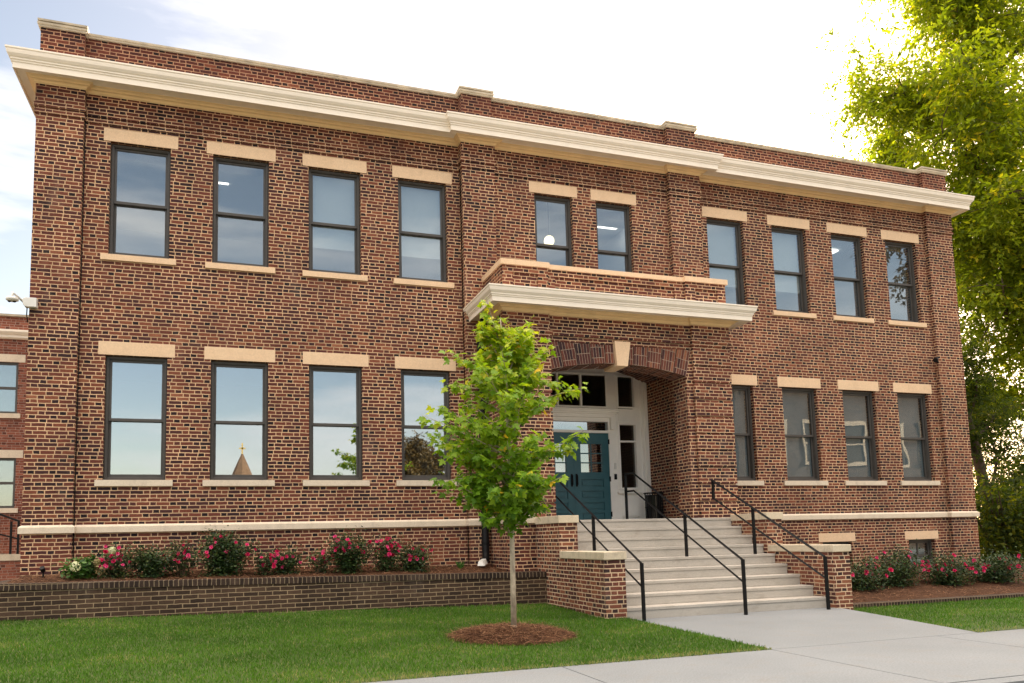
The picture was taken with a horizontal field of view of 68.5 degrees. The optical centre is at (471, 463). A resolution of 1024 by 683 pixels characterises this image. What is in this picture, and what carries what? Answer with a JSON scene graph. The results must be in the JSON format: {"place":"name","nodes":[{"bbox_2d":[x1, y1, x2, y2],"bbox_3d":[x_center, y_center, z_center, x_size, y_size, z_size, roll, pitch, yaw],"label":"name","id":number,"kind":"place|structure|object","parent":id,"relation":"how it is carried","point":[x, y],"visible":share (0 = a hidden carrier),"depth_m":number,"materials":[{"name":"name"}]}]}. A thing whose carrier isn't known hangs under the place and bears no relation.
{"place":"outdoors","nodes":[
{"label":"outdoors","id":0,"kind":"place"},
{"bbox_2d":[3,564,537,582],"bbox_3d":[-3.091,1.924,13.212,8.682,0.227,1.518,0,-6,-18],"label":"mulch bed","id":1,"kind":"object","parent":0,"point":[194,573],"visible":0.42,"depth_m":13.02,"materials":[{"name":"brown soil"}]},
{"bbox_2d":[39,566,45,577],"bbox_3d":[-6.877,1.759,12.020,0.076,0.243,0.103,0,-6,-9],"label":"garden light","id":2,"kind":"object","parent":1,"relation":"on","point":[42,569],"visible":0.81,"depth_m":12.02,"materials":[{"name":"black paint"}]},
{"bbox_2d":[52,546,116,579],"bbox_3d":[-6.238,1.614,12.060,0.998,0.562,0.691,0,-6,-18],"label":"hydrangea","id":3,"kind":"object","parent":1,"relation":"on","point":[76,569],"visible":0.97,"depth_m":11.98,"materials":[{"name":"green plant"}]},
{"bbox_2d":[78,541,138,579],"bbox_3d":[-5.852,1.578,12.202,0.961,0.644,0.914,0,-6,-18],"label":"rose bush","id":4,"kind":"object","parent":1,"relation":"on","point":[112,570],"visible":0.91,"depth_m":12.12,"materials":[{"name":"green plant"}]},
{"bbox_2d":[118,536,193,577],"bbox_3d":[-5.263,1.543,12.386,1.078,0.701,0.986,-3,-6,20],"label":"rose bush","id":5,"kind":"object","parent":1,"relation":"on","point":[150,565],"visible":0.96,"depth_m":12.24,"materials":[{"name":"green plant"}]},
{"bbox_2d":[163,539,201,576],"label":"rose bush","id":6,"kind":"object","parent":1,"relation":"on","point":[183,558],"visible":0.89,"depth_m":12.55,"materials":[{"name":"green plant"}]},
{"bbox_2d":[190,524,262,576],"bbox_3d":[-4.150,1.464,12.804,1.297,0.925,1.208,0,-6,-18],"label":"rose bush","id":7,"kind":"object","parent":1,"relation":"on","point":[221,554],"visible":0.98,"depth_m":12.64,"materials":[{"name":"green plant"}]},
{"bbox_2d":[250,549,280,575],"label":"rose bush","id":8,"kind":"object","parent":1,"relation":"on","point":[266,565],"visible":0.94,"depth_m":12.87,"materials":[{"name":"green plant"}]},
{"bbox_2d":[266,542,308,574],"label":"rose bush","id":9,"kind":"object","parent":1,"relation":"on","point":[288,559],"visible":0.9,"depth_m":13.06,"materials":[{"name":"green plant"}]},
{"bbox_2d":[306,541,334,573],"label":"rose bush","id":10,"kind":"object","parent":1,"relation":"on","point":[322,560],"visible":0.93,"depth_m":13.19,"materials":[{"name":"green plant"}]},
{"bbox_2d":[319,517,376,573],"bbox_3d":[-2.183,1.466,13.344,1.056,1.047,0.922,-2,-6,4],"label":"rose bush","id":11,"kind":"object","parent":1,"relation":"on","point":[347,557],"visible":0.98,"depth_m":13.25,"materials":[{"name":"green plant"}]},
{"bbox_2d":[361,525,407,571],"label":"rose bush","id":12,"kind":"object","parent":1,"relation":"on","point":[385,557],"visible":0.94,"depth_m":13.53,"materials":[{"name":"green plant"}]},
{"bbox_2d":[389,536,434,572],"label":"rose bush","id":13,"kind":"object","parent":1,"relation":"on","point":[413,562],"visible":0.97,"depth_m":13.68,"materials":[{"name":"green plant"}]},
{"bbox_2d":[455,561,464,568],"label":"plant","id":14,"kind":"object","parent":1,"relation":"on","point":[459,565],"visible":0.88,"depth_m":14.24,"materials":[{"name":"green plant"}]},
{"bbox_2d":[478,559,487,565],"bbox_3d":[0.209,1.884,14.391,0.146,0.126,0.290,-3,-6,13],"label":"splash block","id":15,"kind":"object","parent":1,"relation":"on","point":[482,562],"depth_m":14.31,"materials":[{"name":"white concrete"}]},
{"bbox_2d":[0,602,771,682],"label":"lawn","id":16,"kind":"structure","parent":0,"point":[324,669],"depth_m":8.77,"materials":[{"name":"green plant"}]},
{"bbox_2d":[454,627,575,645],"bbox_3d":[0.554,2.235,9.776,1.840,0.206,1.794,0,-6,-18],"label":"mulch ring","id":17,"kind":"object","parent":16,"relation":"on","point":[522,642],"visible":0.3,"depth_m":9.33,"materials":[{"name":"brown wood"}]},
{"bbox_2d":[415,297,588,627],"bbox_3d":[0.448,-0.009,10.003,2.238,4.365,1.865,-4,-6,28],"label":"young maple","id":18,"kind":"object","parent":17,"relation":"on","point":[510,371],"visible":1,"depth_m":9.81,"materials":[{"name":"green plant"}]},
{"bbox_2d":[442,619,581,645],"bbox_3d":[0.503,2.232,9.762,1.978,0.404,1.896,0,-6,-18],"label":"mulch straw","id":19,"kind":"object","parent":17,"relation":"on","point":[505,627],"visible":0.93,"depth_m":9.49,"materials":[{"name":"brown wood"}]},
{"bbox_2d":[0,0,1023,488],"label":"sky","id":20,"kind":"structure","parent":0,"point":[739,70],"materials":[{"name":"white"}]},
{"bbox_2d":[363,549,1014,682],"bbox_3d":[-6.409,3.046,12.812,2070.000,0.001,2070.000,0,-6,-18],"label":"ground","id":21,"kind":"structure","parent":0,"point":[584,664],"depth_m":9.27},
{"bbox_2d":[0,313,28,580],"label":"neighbour building","id":22,"kind":"structure","parent":21,"relation":"on","point":[13,350],"depth_m":19.98,"materials":[{"name":"brick"}]},
{"bbox_2d":[0,513,19,553],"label":"ramp railing","id":23,"kind":"object","parent":22,"relation":"on","point":[11,537],"visible":1,"depth_m":18.61,"materials":[{"name":"metal"}]},
{"bbox_2d":[0,450,22,512],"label":"window","id":24,"kind":"structure","parent":22,"relation":"in","point":[7,457],"depth_m":20.25,"materials":[{"name":"glass"}]},
{"bbox_2d":[0,354,25,417],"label":"window","id":25,"kind":"structure","parent":22,"relation":"in","point":[8,371],"depth_m":20.50,"materials":[{"name":"glass"}]},
{"bbox_2d":[0,571,546,620],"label":"planter wall","id":26,"kind":"structure","parent":21,"relation":"on","point":[66,600],"depth_m":12.04,"materials":[{"name":"brick"}]},
{"bbox_2d":[5,17,980,604],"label":"school building","id":27,"kind":"structure","parent":21,"relation":"on","point":[259,289],"depth_m":15.38,"materials":[{"name":"red brick"}]},
{"bbox_2d":[6,291,37,322],"bbox_3d":[-7.657,-2.675,12.762,0.227,0.448,0.500,-6,-7,36],"label":"security camera","id":28,"kind":"object","parent":27,"relation":"attached to","point":[29,302],"visible":1,"depth_m":12.81,"materials":[{"name":"white plastic"}]},
{"bbox_2d":[94,341,174,485],"bbox_3d":[-6.023,-0.880,13.493,1.270,2.588,0.338,0,-6,-18],"label":"window","id":29,"kind":"structure","parent":27,"relation":"in","point":[104,347],"depth_m":13.43,"materials":[{"name":"brown metal"}]},
{"bbox_2d":[100,128,177,265],"bbox_3d":[-6.117,-4.883,13.888,1.270,2.487,0.338,0,-6,-18],"label":"window","id":30,"kind":"structure","parent":27,"relation":"in","point":[116,135],"depth_m":13.83,"materials":[{"name":"brown metal"}]},
{"bbox_2d":[203,346,274,485],"bbox_3d":[-4.338,-0.866,14.034,1.270,2.588,0.338,0,-6,-18],"label":"window","id":31,"kind":"structure","parent":27,"relation":"in","point":[212,353],"depth_m":13.98,"materials":[{"name":"brown metal"}]},
{"bbox_2d":[205,141,275,273],"bbox_3d":[-4.432,-4.869,14.430,1.270,2.487,0.338,0,-6,-18],"label":"window","id":32,"kind":"structure","parent":27,"relation":"in","point":[224,149],"depth_m":14.39,"materials":[{"name":"brown metal"}]},
{"bbox_2d":[303,154,367,281],"bbox_3d":[-2.740,-4.855,14.974,1.270,2.487,0.338,0,-6,-18],"label":"window","id":33,"kind":"structure","parent":27,"relation":"in","point":[334,197],"depth_m":15.05,"materials":[{"name":"clear glass"}]},
{"bbox_2d":[303,352,369,485],"bbox_3d":[-2.645,-0.853,14.578,1.270,2.588,0.338,0,-6,-18],"label":"window","id":34,"kind":"structure","parent":27,"relation":"in","point":[317,358],"depth_m":14.54,"materials":[{"name":"brown metal"}]},
{"bbox_2d":[392,166,453,288],"bbox_3d":[-1.033,-4.841,15.523,1.270,2.487,0.338,0,-6,-18],"label":"window","id":35,"kind":"structure","parent":27,"relation":"in","point":[421,207],"depth_m":15.60,"materials":[{"name":"clear glass"}]},
{"bbox_2d":[395,356,458,485],"bbox_3d":[-0.939,-0.839,15.127,1.270,2.588,0.338,0,-6,-18],"label":"window","id":36,"kind":"structure","parent":27,"relation":"in","point":[412,379],"depth_m":15.14,"materials":[{"name":"brown metal"}]},
{"bbox_2d":[477,318,489,562],"bbox_3d":[0.215,-0.486,14.919,0.238,4.967,0.299,-6,-7,37],"label":"downpipe","id":37,"kind":"object","parent":27,"relation":"attached to","point":[485,542],"visible":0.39,"depth_m":14.76,"materials":[{"name":"black metal"}]},
{"bbox_2d":[544,202,553,244],"bbox_3d":[1.767,-5.683,17.289,0.242,1.363,0.241,0,-6,-18],"label":"pendant lamp","id":38,"kind":"object","parent":27,"relation":"hanging from","point":[548,239],"visible":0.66,"depth_m":17.16,"materials":[{"name":"white glass"}]},
{"bbox_2d":[529,181,576,266],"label":"window","id":39,"kind":"structure","parent":27,"relation":"in","point":[537,187],"depth_m":16.36,"materials":[{"name":"brown metal"}]},
{"bbox_2d":[554,432,574,515],"bbox_3d":[1.878,0.294,16.828,0.925,2.035,0.126,0,-6,-18],"label":"door","id":40,"kind":"structure","parent":27,"relation":"in","point":[561,492],"depth_m":16.90,"materials":[{"name":"teal wood"}]},
{"bbox_2d":[572,433,612,519],"bbox_3d":[2.759,0.301,17.112,0.913,2.035,0.126,0,-6,-18],"label":"door","id":41,"kind":"structure","parent":27,"relation":"in","point":[591,488],"depth_m":17.12,"materials":[{"name":"teal wood"}]},
{"bbox_2d":[590,189,635,271],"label":"window","id":42,"kind":"structure","parent":27,"relation":"in","point":[598,195],"depth_m":16.83,"materials":[{"name":"brown metal"}]},
{"bbox_2d":[702,206,746,304],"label":"window","id":43,"kind":"structure","parent":27,"relation":"in","point":[722,244],"depth_m":17.89,"materials":[{"name":"clear glass"}]},
{"bbox_2d":[731,374,763,485],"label":"window","id":44,"kind":"structure","parent":27,"relation":"in","point":[745,462],"depth_m":17.51,"materials":[{"name":"grey glass"}]},
{"bbox_2d":[767,215,816,318],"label":"window","id":45,"kind":"structure","parent":27,"relation":"in","point":[788,278],"depth_m":18.44,"materials":[{"name":"clear glass"}]},
{"bbox_2d":[777,376,827,485],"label":"window","id":46,"kind":"structure","parent":27,"relation":"in","point":[801,443],"depth_m":18.03,"materials":[{"name":"grey glass"}]},
{"bbox_2d":[818,533,855,543],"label":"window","id":47,"kind":"structure","parent":27,"relation":"in","point":[827,538],"depth_m":17.82,"materials":[{"name":"beige stone"}]},
{"bbox_2d":[826,223,873,322],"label":"window","id":48,"kind":"structure","parent":27,"relation":"in","point":[833,228],"depth_m":18.94,"materials":[{"name":"brown metal"}]},
{"bbox_2d":[838,380,886,484],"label":"window","id":49,"kind":"structure","parent":27,"relation":"in","point":[860,441],"depth_m":18.58,"materials":[{"name":"grey glass"}]},
{"bbox_2d":[880,230,926,327],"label":"window","id":50,"kind":"structure","parent":27,"relation":"in","point":[888,235],"depth_m":19.48,"materials":[{"name":"brown metal"}]},
{"bbox_2d":[893,383,940,484],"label":"window","id":51,"kind":"structure","parent":27,"relation":"in","point":[914,442],"depth_m":19.11,"materials":[{"name":"glass"}]},
{"bbox_2d":[905,530,938,565],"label":"window","id":52,"kind":"structure","parent":27,"relation":"in","point":[925,537],"depth_m":18.70,"materials":[{"name":"beige stone"}]},
{"bbox_2d":[535,512,852,618],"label":"entrance steps","id":53,"kind":"structure","parent":21,"relation":"on","point":[583,576],"depth_m":13.14,"materials":[{"name":"concrete"}]},
{"bbox_2d":[556,480,645,620],"bbox_3d":[2.051,1.291,13.335,0.047,2.610,3.701,0,-6,-18],"label":"handrail","id":54,"kind":"object","parent":53,"relation":"on","point":[594,538],"visible":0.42,"depth_m":12.41,"materials":[{"name":"black metal"}]},
{"bbox_2d":[643,492,663,518],"bbox_3d":[4.131,0.960,16.980,0.457,0.629,0.456,0,-6,-18],"label":"waste bin","id":55,"kind":"object","parent":53,"relation":"on","point":[655,501],"visible":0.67,"depth_m":16.84,"materials":[{"name":"black paint"}]},
{"bbox_2d":[624,472,747,614],"bbox_3d":[3.814,1.306,13.901,0.047,2.610,3.701,0,-6,-18],"label":"handrail","id":56,"kind":"object","parent":53,"relation":"on","point":[743,572],"visible":0.94,"depth_m":13.60,"materials":[{"name":"black metal"}]},
{"bbox_2d":[711,480,830,609],"bbox_3d":[5.417,1.374,13.852,0.048,2.389,2.660,1,-6,-24],"label":"handrail","id":57,"kind":"object","parent":53,"relation":"on","point":[825,564],"visible":1,"depth_m":13.69,"materials":[{"name":"black metal"}]},
{"bbox_2d":[807,0,1023,448],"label":"shade tree","id":58,"kind":"object","parent":21,"relation":"on","point":[969,103],"visible":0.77,"depth_m":31.08,"materials":[{"name":"green plant"}]},
{"bbox_2d":[831,78,1006,378],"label":"shade tree","id":59,"kind":"object","parent":21,"relation":"on","point":[879,145],"visible":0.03,"depth_m":40.13,"materials":[{"name":"green plant"}]},
{"bbox_2d":[853,592,1023,608],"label":"bed edging","id":60,"kind":"object","parent":21,"relation":"on","point":[930,600],"depth_m":13.96,"materials":[{"name":"brick"}]},
{"bbox_2d":[972,446,1008,515],"bbox_3d":[26.675,1.602,38.276,7.441,6.585,7.178,-7,-8,43],"label":"woodland shrub","id":61,"kind":"object","parent":21,"relation":"on","point":[987,472],"visible":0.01,"depth_m":38.73,"materials":[{"name":"green plant"}]},
{"bbox_2d":[958,675,1023,682],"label":"kerb","id":62,"kind":"structure","parent":21,"relation":"on","point":[1016,679],"depth_m":6.47,"materials":[{"name":"concrete"}]},
{"bbox_2d":[961,330,1023,502],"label":"understorey tree","id":63,"kind":"object","parent":21,"relation":"on","point":[984,424],"visible":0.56,"depth_m":25.87,"materials":[{"name":"green plant"}]},
{"bbox_2d":[973,454,1023,563],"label":"woodland shrub","id":64,"kind":"object","parent":21,"relation":"on","point":[1004,526],"visible":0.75,"depth_m":21.42,"materials":[{"name":"green plant"}]},
{"bbox_2d":[974,436,1023,549],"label":"woodland shrub","id":65,"kind":"object","parent":21,"relation":"on","point":[1013,466],"visible":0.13,"depth_m":25.05,"materials":[{"name":"green plant"}]},
{"bbox_2d":[367,629,1023,682],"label":"sidewalk","id":66,"kind":"structure","parent":0,"point":[957,658],"depth_m":7.37,"materials":[{"name":"concrete"}]},
{"bbox_2d":[637,607,977,655],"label":"front walk","id":67,"kind":"structure","parent":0,"point":[782,629],"depth_m":10.30,"materials":[{"name":"concrete"}]},
{"bbox_2d":[852,559,1023,602],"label":"mulch bed","id":68,"kind":"object","parent":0,"point":[867,597],"visible":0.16,"depth_m":15.09,"materials":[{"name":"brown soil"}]},
{"bbox_2d":[850,552,904,590],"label":"rose bush","id":69,"kind":"object","parent":68,"relation":"on","point":[859,580],"visible":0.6,"depth_m":14.92,"materials":[{"name":"green plant"}]},
{"bbox_2d":[851,539,936,586],"bbox_3d":[8.767,2.073,15.702,1.535,0.999,1.636,-6,-7,38],"label":"rose bush","id":70,"kind":"object","parent":68,"relation":"on","point":[904,566],"visible":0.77,"depth_m":15.58,"materials":[{"name":"green plant"}]},
{"bbox_2d":[909,545,986,586],"bbox_3d":[10.105,2.137,16.018,1.652,0.917,1.428,0,-6,-18],"label":"rose bush","id":71,"kind":"object","parent":68,"relation":"on","point":[949,571],"visible":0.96,"depth_m":15.79,"materials":[{"name":"green plant"}]},
{"bbox_2d":[946,545,1023,582],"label":"rose bush","id":72,"kind":"object","parent":68,"relation":"on","point":[997,570],"visible":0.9,"depth_m":16.06,"materials":[{"name":"green plant"}]},
{"bbox_2d":[853,596,1023,631],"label":"lawn","id":73,"kind":"structure","parent":0,"point":[999,627],"depth_m":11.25,"materials":[{"name":"green plant"}]}
]}

